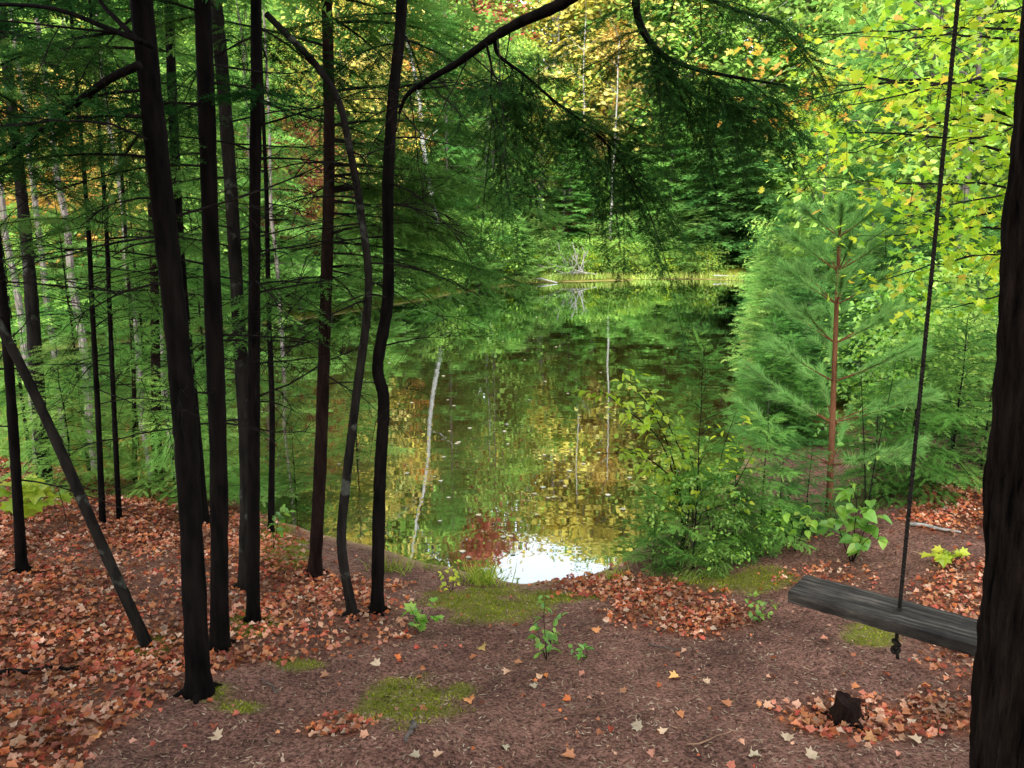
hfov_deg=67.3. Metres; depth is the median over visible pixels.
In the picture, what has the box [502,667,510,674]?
fallen leaf
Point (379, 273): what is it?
fir sapling
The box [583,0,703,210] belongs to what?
hemlock tree
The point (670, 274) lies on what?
grass tuft
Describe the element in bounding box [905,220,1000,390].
fir sapling
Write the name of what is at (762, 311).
fir sapling
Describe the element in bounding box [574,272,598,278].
grass tuft
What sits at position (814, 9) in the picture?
hemlock tree
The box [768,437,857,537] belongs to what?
hemlock sapling
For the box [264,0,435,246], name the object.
maple tree
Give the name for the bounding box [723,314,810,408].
fir sapling
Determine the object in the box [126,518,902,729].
moss
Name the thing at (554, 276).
grass tuft
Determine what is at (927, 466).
hemlock sapling
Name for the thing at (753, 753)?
fallen leaf
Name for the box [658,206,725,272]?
fir sapling
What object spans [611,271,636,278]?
grass tuft
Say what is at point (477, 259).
fir sapling
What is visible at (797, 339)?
fir sapling
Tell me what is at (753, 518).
hemlock sapling
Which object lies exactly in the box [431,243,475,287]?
leafy shrub
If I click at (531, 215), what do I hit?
fir tree
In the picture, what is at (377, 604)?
tree
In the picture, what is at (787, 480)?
hemlock sapling
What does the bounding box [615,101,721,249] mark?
hemlock tree
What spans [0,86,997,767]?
ground
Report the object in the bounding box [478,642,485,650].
fallen leaf
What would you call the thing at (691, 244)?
fir sapling
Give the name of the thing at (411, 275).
fir sapling
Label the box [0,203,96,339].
fir sapling
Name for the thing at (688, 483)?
leafy bush
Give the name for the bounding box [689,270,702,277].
grass tuft
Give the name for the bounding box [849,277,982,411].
fir sapling
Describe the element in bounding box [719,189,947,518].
pine sapling
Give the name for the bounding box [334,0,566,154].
birch tree
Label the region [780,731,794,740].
fallen leaf
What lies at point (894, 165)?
tree foliage
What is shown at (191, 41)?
hemlock tree
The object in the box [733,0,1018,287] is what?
maple tree
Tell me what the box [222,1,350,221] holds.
hemlock tree
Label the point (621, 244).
leafy shrub
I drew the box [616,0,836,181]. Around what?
birch tree
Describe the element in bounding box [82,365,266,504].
fir sapling
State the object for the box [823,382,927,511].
hemlock sapling
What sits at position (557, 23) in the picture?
birch tree
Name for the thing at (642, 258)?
leafy shrub
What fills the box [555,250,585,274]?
leafy shrub
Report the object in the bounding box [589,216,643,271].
fir sapling
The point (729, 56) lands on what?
hemlock tree
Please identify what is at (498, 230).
leafy shrub
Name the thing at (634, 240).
fir sapling
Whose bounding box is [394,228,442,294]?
fir sapling
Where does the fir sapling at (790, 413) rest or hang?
on the ground
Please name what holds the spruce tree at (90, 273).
on the ground
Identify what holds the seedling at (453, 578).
on the ground
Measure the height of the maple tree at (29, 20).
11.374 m
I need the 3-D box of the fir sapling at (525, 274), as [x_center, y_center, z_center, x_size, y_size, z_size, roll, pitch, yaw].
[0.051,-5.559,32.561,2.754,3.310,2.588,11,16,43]
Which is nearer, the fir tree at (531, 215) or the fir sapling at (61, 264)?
the fir sapling at (61, 264)
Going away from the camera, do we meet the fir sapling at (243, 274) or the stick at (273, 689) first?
the stick at (273, 689)
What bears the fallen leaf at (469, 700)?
on the ground
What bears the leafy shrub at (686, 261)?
on the ground
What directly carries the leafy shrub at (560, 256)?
on the ground
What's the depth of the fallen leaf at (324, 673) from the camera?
3.83 m
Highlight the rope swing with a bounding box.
[788,0,976,658]
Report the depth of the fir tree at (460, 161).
33.33 m
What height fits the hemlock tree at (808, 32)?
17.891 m
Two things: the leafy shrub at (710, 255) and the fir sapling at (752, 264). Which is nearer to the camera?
the fir sapling at (752, 264)
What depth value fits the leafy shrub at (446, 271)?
28.13 m
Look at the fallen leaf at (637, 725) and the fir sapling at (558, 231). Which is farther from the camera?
the fir sapling at (558, 231)
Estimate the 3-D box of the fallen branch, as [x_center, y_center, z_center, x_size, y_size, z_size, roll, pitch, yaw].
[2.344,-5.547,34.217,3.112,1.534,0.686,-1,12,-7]
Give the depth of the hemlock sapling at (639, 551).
5.67 m
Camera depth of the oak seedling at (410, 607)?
4.43 m
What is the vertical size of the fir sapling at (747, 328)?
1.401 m
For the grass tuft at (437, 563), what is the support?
on the ground
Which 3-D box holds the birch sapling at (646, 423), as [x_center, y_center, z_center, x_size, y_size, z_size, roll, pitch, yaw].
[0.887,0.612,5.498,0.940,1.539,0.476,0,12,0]
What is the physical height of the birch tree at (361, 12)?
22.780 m
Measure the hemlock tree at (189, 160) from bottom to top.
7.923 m
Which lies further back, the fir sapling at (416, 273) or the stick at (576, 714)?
the fir sapling at (416, 273)
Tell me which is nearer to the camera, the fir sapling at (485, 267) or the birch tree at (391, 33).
the fir sapling at (485, 267)
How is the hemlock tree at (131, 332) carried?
on the ground
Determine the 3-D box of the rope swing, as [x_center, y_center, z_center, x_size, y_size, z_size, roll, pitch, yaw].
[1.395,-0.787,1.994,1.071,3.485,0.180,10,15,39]
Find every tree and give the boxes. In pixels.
[0,0,193,231]
[0,0,202,484]
[0,0,245,519]
[0,0,246,522]
[0,0,292,485]
[0,0,335,523]
[0,0,349,654]
[0,0,394,704]
[0,0,482,624]
[0,2,85,204]
[0,17,229,574]
[0,42,127,274]
[0,69,132,324]
[0,175,27,358]
[3,9,134,224]
[9,0,461,589]
[9,2,105,140]
[10,9,56,343]
[13,71,191,285]
[27,122,165,482]
[35,18,88,359]
[73,0,226,282]
[74,0,284,261]
[76,5,197,196]
[84,57,272,276]
[91,0,577,579]
[96,15,139,346]
[125,5,247,202]
[136,56,383,532]
[159,0,350,280]
[159,314,164,353]
[175,3,291,131]
[179,5,308,223]
[183,0,344,299]
[220,0,400,256]
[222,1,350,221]
[234,0,518,615]
[235,105,364,257]
[236,0,380,236]
[236,11,488,621]
[262,0,1023,767]
[262,5,282,323]
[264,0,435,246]
[277,1,397,207]
[286,0,390,51]
[290,0,465,195]
[319,26,438,207]
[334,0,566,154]
[345,0,472,166]
[359,0,511,159]
[377,35,444,194]
[378,0,497,237]
[380,8,449,284]
[395,10,513,257]
[406,0,547,208]
[409,1,565,248]
[421,111,503,268]
[452,0,669,214]
[455,0,606,168]
[459,0,550,186]
[463,28,578,220]
[474,114,555,256]
[480,0,751,215]
[517,60,616,232]
[522,0,664,201]
[533,4,588,188]
[540,114,605,248]
[546,1,680,206]
[552,0,764,162]
[567,3,585,243]
[578,14,648,221]
[581,87,651,234]
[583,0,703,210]
[588,0,840,149]
[592,0,785,160]
[600,20,627,238]
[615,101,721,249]
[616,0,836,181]
[668,82,795,268]
[673,9,763,220]
[682,0,829,152]
[697,0,1021,323]
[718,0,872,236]
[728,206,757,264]
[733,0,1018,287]
[765,3,942,269]
[772,152,816,295]
[773,81,856,323]
[774,0,868,171]
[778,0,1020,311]
[781,0,861,193]
[784,55,903,220]
[794,0,986,266]
[798,0,1018,265]
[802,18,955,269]
[820,0,1013,244]
[859,0,1021,213]
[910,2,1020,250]
[910,41,1001,234]
[955,5,1016,185]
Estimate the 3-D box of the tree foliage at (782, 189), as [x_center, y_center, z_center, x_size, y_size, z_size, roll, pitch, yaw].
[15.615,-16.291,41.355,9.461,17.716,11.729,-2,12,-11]
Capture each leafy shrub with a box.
[35,201,160,310]
[320,245,375,308]
[407,229,458,289]
[422,245,463,290]
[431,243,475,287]
[441,211,491,269]
[464,212,525,280]
[467,220,524,273]
[483,243,514,273]
[500,245,537,277]
[509,242,550,276]
[526,235,575,276]
[526,254,549,274]
[537,255,557,274]
[541,254,566,275]
[543,241,582,274]
[549,234,602,270]
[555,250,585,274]
[575,251,611,272]
[579,251,612,275]
[585,247,625,275]
[586,237,633,276]
[593,241,633,273]
[603,243,647,273]
[616,244,657,274]
[621,241,658,274]
[634,251,663,275]
[645,252,670,273]
[654,256,676,271]
[661,250,687,274]
[665,246,687,271]
[673,249,699,272]
[683,254,710,271]
[686,240,729,274]
[688,250,717,273]
[738,213,801,269]
[738,231,812,289]
[792,172,949,366]
[814,274,965,417]
[814,325,963,448]
[842,241,998,403]
[848,250,998,422]
[869,288,997,443]
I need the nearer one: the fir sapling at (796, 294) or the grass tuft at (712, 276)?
the fir sapling at (796, 294)
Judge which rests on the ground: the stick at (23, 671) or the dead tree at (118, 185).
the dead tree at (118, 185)
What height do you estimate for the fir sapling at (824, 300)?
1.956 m
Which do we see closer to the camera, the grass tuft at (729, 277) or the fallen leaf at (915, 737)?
the fallen leaf at (915, 737)
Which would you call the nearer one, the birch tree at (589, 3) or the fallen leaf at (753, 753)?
the fallen leaf at (753, 753)
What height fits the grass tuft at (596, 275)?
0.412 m
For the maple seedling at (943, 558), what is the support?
on the ground
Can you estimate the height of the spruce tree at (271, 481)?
4.074 m
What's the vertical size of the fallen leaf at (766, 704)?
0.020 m
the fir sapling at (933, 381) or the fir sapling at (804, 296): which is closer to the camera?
the fir sapling at (933, 381)
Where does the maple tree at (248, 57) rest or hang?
on the ground
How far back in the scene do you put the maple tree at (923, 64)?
26.68 m
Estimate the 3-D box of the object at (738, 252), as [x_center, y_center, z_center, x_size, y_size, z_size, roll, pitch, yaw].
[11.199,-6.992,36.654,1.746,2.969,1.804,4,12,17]
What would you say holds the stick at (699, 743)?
on the ground
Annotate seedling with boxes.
[0,473,72,517]
[260,504,295,547]
[402,597,443,631]
[438,559,460,592]
[526,594,567,659]
[568,643,593,660]
[745,591,779,621]
[919,545,970,567]
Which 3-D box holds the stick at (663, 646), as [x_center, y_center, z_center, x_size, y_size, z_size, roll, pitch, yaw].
[0.858,1.462,4.272,0.239,0.062,0.016,11,16,41]
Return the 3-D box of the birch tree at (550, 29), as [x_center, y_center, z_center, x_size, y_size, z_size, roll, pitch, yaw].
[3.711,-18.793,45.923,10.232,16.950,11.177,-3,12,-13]
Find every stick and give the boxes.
[0,665,78,674]
[258,678,277,692]
[403,720,417,742]
[547,706,612,720]
[648,643,681,649]
[686,730,740,744]
[910,522,960,532]
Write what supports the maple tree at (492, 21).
on the ground
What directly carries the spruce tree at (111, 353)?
on the ground
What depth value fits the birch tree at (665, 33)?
40.15 m
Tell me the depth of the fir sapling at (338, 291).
21.97 m
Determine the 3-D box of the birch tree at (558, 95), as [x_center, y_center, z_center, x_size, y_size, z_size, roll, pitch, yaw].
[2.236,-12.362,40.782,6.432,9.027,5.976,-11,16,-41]
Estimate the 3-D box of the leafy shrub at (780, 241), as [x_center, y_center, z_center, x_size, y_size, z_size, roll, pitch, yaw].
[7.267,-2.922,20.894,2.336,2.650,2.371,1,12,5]
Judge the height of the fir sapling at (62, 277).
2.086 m
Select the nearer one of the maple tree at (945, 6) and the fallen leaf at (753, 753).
the fallen leaf at (753, 753)
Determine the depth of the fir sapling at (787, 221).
21.61 m
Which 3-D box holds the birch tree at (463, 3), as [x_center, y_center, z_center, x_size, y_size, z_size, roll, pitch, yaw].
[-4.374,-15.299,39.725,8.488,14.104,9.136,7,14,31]
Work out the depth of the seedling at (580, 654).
4.16 m
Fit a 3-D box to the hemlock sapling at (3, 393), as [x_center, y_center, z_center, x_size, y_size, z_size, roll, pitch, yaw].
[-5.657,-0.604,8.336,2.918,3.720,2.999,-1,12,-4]
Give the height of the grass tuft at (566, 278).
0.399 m
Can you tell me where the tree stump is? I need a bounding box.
[819,690,868,731]
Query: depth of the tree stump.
3.30 m
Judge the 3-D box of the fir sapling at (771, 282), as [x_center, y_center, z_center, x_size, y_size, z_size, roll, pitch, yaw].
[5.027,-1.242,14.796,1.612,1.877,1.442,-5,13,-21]
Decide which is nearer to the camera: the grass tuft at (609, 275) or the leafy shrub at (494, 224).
the leafy shrub at (494, 224)
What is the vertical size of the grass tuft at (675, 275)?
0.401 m
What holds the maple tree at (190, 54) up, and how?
on the ground
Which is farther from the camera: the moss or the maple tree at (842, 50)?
the maple tree at (842, 50)
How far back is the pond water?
13.22 m
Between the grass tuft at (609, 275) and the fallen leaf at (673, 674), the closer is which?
the fallen leaf at (673, 674)
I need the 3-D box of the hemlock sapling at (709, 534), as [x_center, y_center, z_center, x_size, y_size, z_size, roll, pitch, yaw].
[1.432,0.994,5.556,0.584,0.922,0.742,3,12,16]
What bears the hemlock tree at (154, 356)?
on the ground
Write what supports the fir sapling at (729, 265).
on the ground
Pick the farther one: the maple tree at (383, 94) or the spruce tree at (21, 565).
the maple tree at (383, 94)
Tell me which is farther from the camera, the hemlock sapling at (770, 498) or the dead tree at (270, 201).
the dead tree at (270, 201)
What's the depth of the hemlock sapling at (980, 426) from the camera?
6.94 m
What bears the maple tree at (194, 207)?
on the ground
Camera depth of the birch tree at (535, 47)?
40.16 m
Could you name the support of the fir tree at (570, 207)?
on the ground
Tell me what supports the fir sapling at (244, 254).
on the ground
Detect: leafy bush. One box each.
[637,454,753,569]
[703,471,791,562]
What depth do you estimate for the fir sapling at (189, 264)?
18.44 m
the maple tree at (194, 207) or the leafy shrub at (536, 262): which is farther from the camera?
the leafy shrub at (536, 262)
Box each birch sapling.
[573,366,703,567]
[666,412,761,561]
[837,344,910,511]
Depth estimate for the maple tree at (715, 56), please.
42.00 m
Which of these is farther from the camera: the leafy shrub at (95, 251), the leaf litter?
the leafy shrub at (95, 251)
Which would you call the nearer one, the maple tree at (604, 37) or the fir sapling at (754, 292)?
the fir sapling at (754, 292)
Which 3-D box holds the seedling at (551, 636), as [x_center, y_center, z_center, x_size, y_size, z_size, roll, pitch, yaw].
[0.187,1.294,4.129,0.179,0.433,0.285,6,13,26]
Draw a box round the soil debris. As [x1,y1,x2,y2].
[0,510,981,767]
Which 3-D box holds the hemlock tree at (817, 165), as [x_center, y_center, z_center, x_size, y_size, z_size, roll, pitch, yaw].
[10.888,-7.469,23.449,5.379,10.028,5.456,-6,13,-27]
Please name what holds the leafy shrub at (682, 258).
on the ground
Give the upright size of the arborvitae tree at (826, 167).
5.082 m
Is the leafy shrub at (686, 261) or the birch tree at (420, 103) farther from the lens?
the leafy shrub at (686, 261)
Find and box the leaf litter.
[0,413,984,767]
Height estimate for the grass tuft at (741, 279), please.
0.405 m
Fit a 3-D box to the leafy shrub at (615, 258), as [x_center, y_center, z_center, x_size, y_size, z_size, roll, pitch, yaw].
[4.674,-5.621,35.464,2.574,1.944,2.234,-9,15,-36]
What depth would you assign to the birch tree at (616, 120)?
38.84 m
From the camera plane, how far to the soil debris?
3.69 m
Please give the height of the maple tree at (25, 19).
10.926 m
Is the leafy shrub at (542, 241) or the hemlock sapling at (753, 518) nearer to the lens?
the hemlock sapling at (753, 518)
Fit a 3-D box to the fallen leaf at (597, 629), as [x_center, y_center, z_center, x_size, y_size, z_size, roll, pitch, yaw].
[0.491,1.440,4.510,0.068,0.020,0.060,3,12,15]
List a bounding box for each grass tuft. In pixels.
[364,553,414,575]
[412,548,446,570]
[447,554,516,587]
[499,273,529,281]
[510,274,536,282]
[518,275,541,281]
[534,274,560,280]
[544,273,565,280]
[554,271,572,279]
[569,271,592,279]
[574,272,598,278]
[587,272,606,278]
[597,271,616,278]
[599,558,640,579]
[603,272,627,278]
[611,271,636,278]
[630,271,650,278]
[637,272,657,279]
[658,270,683,277]
[671,271,686,277]
[675,271,694,277]
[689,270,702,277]
[693,270,716,277]
[702,272,726,278]
[720,272,740,279]
[731,273,742,280]
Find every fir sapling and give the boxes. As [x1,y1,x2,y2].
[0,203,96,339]
[0,335,152,502]
[4,203,120,332]
[24,214,162,341]
[40,245,94,309]
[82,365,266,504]
[97,256,162,333]
[103,243,193,320]
[136,203,228,311]
[145,362,282,507]
[160,208,245,327]
[220,253,273,323]
[223,210,286,294]
[226,250,287,320]
[260,409,340,504]
[272,235,335,312]
[279,235,333,300]
[295,221,363,308]
[309,204,413,307]
[335,198,402,294]
[344,222,411,296]
[373,232,435,301]
[393,202,460,281]
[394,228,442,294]
[431,208,491,285]
[455,232,498,284]
[457,233,507,288]
[471,217,507,272]
[492,219,539,278]
[493,206,536,265]
[496,213,543,281]
[503,230,538,274]
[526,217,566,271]
[538,229,577,268]
[573,223,621,271]
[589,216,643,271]
[618,223,652,269]
[636,213,683,269]
[647,204,707,271]
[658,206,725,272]
[689,216,737,269]
[721,284,788,380]
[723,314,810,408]
[723,341,815,446]
[726,271,794,347]
[730,240,782,295]
[731,291,768,342]
[732,268,783,331]
[733,304,813,389]
[734,331,820,438]
[737,205,801,292]
[738,255,790,328]
[738,287,780,360]
[739,249,761,281]
[739,267,761,303]
[740,271,769,323]
[741,267,777,313]
[742,211,830,304]
[743,311,797,376]
[744,220,874,369]
[744,243,767,287]
[744,254,769,291]
[746,257,841,329]
[751,332,821,417]
[754,313,839,406]
[758,285,829,368]
[765,358,824,433]
[769,225,821,299]
[778,366,851,445]
[779,282,838,387]
[792,275,885,396]
[818,283,902,401]
[822,200,972,374]
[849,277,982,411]
[859,285,993,430]
[873,197,997,348]
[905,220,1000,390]
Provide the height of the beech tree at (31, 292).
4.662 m
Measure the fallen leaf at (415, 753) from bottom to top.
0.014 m
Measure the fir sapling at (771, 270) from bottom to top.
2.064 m
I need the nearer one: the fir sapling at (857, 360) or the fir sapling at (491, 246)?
the fir sapling at (857, 360)
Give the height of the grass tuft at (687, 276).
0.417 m
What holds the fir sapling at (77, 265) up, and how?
on the ground
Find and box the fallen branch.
[536,242,595,275]
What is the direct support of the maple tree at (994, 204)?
on the ground
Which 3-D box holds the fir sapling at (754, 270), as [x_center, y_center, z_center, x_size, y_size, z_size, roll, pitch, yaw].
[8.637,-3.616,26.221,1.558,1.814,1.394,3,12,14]
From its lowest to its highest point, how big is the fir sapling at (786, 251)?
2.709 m
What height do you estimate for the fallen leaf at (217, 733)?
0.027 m
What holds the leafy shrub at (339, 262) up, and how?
on the ground
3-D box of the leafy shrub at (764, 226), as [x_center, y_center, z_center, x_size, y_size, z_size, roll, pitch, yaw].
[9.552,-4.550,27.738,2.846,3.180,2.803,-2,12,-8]
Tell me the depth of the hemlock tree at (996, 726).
3.13 m
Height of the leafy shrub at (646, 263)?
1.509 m
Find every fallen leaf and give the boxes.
[90,730,101,738]
[207,727,222,740]
[319,670,328,677]
[370,658,380,665]
[409,749,419,757]
[433,749,442,756]
[463,694,474,703]
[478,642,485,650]
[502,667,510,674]
[561,747,575,757]
[591,626,600,632]
[631,719,642,730]
[657,727,666,733]
[669,671,678,677]
[721,698,731,706]
[748,749,761,756]
[763,700,773,707]
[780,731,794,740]
[805,746,818,759]
[863,730,876,740]
[909,733,921,742]
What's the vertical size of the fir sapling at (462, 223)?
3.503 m
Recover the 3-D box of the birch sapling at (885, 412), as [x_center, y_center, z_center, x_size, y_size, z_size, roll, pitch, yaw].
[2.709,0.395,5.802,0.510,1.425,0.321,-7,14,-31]
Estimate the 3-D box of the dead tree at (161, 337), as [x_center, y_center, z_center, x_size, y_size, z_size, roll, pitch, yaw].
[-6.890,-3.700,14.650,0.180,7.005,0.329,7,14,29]
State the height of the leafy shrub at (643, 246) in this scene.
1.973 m
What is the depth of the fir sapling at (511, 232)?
34.31 m
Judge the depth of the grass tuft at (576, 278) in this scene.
34.46 m
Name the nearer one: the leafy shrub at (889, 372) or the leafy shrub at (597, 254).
the leafy shrub at (889, 372)
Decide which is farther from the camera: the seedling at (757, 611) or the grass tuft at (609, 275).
the grass tuft at (609, 275)
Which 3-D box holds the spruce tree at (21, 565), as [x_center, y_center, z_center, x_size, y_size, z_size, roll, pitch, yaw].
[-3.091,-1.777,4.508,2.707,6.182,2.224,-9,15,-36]
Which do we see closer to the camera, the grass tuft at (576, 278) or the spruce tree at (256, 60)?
the spruce tree at (256, 60)
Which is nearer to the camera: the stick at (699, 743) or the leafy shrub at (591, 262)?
the stick at (699, 743)
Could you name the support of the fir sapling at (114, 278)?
on the ground
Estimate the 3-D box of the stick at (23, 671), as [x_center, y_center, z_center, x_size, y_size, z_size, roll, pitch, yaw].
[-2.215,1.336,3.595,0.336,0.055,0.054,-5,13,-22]
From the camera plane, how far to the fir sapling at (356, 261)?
22.93 m
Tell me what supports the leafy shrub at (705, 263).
on the ground
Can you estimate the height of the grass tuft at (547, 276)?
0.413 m
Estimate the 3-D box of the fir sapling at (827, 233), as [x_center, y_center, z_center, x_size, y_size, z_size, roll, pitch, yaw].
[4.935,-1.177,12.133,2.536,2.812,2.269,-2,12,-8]
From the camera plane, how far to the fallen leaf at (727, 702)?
3.50 m
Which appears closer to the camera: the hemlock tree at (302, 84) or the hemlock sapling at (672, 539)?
the hemlock sapling at (672, 539)
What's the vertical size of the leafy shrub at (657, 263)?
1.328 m
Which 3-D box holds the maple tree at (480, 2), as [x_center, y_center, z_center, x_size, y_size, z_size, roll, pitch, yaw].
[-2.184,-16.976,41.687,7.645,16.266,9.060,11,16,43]
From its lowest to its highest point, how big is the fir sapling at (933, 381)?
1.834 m
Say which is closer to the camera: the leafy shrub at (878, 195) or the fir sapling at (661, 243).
the leafy shrub at (878, 195)
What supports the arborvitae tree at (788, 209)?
on the ground
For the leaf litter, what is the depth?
4.40 m
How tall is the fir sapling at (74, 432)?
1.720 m
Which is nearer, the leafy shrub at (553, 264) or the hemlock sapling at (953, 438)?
the hemlock sapling at (953, 438)
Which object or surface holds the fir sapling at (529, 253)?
on the ground
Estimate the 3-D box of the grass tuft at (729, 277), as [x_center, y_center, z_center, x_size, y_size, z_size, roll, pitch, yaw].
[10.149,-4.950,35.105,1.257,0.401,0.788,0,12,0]
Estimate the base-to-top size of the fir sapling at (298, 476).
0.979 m
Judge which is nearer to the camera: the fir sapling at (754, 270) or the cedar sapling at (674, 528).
the cedar sapling at (674, 528)
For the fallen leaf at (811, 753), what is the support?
on the ground
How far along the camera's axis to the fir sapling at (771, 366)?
8.75 m
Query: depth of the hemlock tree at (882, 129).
25.21 m
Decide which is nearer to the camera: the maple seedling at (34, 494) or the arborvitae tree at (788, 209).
the maple seedling at (34, 494)
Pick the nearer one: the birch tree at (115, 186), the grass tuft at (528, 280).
the birch tree at (115, 186)
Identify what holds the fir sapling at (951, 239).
on the ground
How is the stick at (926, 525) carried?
on the ground
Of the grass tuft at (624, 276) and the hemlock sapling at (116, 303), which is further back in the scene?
the grass tuft at (624, 276)
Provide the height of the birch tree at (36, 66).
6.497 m
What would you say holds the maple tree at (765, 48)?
on the ground
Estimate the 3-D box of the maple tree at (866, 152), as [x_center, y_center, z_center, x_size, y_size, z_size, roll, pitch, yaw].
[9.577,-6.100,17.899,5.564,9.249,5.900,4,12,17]
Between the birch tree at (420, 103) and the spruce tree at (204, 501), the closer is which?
the spruce tree at (204, 501)
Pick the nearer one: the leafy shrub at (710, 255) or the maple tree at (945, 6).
the maple tree at (945, 6)
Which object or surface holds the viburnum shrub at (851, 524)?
on the ground
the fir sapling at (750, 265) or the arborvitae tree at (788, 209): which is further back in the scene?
the fir sapling at (750, 265)
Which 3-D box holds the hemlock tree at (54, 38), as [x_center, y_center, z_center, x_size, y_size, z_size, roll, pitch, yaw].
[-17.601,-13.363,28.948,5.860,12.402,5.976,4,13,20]
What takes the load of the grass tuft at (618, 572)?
on the ground
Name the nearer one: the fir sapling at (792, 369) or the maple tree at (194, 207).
the fir sapling at (792, 369)
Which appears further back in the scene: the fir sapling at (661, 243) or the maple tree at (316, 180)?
the fir sapling at (661, 243)
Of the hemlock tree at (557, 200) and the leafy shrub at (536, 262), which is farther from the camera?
the hemlock tree at (557, 200)
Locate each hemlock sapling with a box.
[0,156,125,455]
[0,187,235,489]
[11,152,301,472]
[25,187,317,477]
[612,478,682,576]
[642,471,707,578]
[671,461,750,580]
[691,438,783,578]
[702,411,818,558]
[735,433,826,536]
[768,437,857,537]
[823,324,988,510]
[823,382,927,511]
[866,289,997,493]
[919,331,996,469]
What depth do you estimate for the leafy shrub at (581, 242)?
34.83 m
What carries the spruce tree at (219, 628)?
on the ground
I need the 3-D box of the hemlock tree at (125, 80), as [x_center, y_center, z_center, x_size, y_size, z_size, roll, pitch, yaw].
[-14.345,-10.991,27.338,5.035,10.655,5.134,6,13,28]
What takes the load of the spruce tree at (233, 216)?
on the ground
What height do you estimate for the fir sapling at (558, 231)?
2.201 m
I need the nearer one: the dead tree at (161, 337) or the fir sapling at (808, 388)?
the fir sapling at (808, 388)
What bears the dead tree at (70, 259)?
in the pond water
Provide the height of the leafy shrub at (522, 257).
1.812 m
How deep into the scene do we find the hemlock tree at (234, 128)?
27.02 m
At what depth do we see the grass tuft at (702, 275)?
35.82 m
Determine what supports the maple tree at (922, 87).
on the ground
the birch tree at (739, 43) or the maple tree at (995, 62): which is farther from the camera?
the birch tree at (739, 43)
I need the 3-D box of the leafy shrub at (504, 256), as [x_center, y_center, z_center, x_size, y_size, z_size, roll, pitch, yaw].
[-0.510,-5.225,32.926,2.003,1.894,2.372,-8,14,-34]
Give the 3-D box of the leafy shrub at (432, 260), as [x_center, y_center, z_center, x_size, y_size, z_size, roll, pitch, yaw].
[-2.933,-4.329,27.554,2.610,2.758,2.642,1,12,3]
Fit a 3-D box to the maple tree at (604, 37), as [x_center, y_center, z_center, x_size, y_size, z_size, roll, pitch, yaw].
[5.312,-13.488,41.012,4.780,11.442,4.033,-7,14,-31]
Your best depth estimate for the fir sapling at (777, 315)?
11.02 m
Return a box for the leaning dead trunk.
[0,318,152,648]
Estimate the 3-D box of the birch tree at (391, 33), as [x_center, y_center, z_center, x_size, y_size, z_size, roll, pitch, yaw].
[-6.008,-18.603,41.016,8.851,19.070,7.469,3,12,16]
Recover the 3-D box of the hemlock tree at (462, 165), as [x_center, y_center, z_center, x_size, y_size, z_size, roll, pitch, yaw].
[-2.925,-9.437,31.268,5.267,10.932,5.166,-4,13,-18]
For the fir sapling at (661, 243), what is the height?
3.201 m
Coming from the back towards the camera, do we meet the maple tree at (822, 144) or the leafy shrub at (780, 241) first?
the maple tree at (822, 144)
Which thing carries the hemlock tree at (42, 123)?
on the ground
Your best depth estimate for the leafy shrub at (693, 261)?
36.09 m
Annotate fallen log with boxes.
[529,278,556,282]
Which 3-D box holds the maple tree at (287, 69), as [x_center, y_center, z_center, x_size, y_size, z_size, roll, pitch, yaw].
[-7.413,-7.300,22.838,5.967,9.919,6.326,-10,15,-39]
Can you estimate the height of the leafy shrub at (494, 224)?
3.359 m
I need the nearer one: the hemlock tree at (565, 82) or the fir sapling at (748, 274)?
the fir sapling at (748, 274)
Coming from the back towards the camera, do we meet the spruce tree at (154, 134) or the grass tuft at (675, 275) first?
the grass tuft at (675, 275)
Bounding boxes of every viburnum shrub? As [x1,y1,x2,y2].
[754,505,824,551]
[817,483,892,561]
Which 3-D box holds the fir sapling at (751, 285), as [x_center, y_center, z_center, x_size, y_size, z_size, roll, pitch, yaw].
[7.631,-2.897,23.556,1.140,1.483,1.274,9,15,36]
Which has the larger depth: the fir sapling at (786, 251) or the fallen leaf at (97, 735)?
the fir sapling at (786, 251)
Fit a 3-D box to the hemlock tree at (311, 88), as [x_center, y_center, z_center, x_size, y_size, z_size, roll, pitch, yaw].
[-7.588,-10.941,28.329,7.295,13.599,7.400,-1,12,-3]
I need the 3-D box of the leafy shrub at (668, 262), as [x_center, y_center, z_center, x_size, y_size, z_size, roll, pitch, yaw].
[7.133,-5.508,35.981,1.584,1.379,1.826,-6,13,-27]
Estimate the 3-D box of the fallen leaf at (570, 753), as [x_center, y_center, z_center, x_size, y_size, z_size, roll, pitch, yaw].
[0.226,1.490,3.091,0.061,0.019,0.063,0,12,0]
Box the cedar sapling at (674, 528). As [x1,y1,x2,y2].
[627,327,769,569]
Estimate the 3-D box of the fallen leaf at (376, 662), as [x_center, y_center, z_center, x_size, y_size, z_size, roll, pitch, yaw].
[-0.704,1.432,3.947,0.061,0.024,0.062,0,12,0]
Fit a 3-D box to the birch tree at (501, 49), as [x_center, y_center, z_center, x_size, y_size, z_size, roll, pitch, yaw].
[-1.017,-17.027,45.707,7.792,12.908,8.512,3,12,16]
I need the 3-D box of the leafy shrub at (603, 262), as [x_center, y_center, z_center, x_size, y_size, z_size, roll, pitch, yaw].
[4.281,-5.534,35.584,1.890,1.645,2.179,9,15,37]
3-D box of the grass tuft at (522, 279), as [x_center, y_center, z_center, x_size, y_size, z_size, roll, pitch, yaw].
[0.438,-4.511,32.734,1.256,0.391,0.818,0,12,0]
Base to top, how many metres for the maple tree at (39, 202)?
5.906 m
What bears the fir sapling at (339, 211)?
on the ground
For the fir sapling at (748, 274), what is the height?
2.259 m
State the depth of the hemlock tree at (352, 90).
33.65 m
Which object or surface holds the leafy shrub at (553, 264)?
on the ground

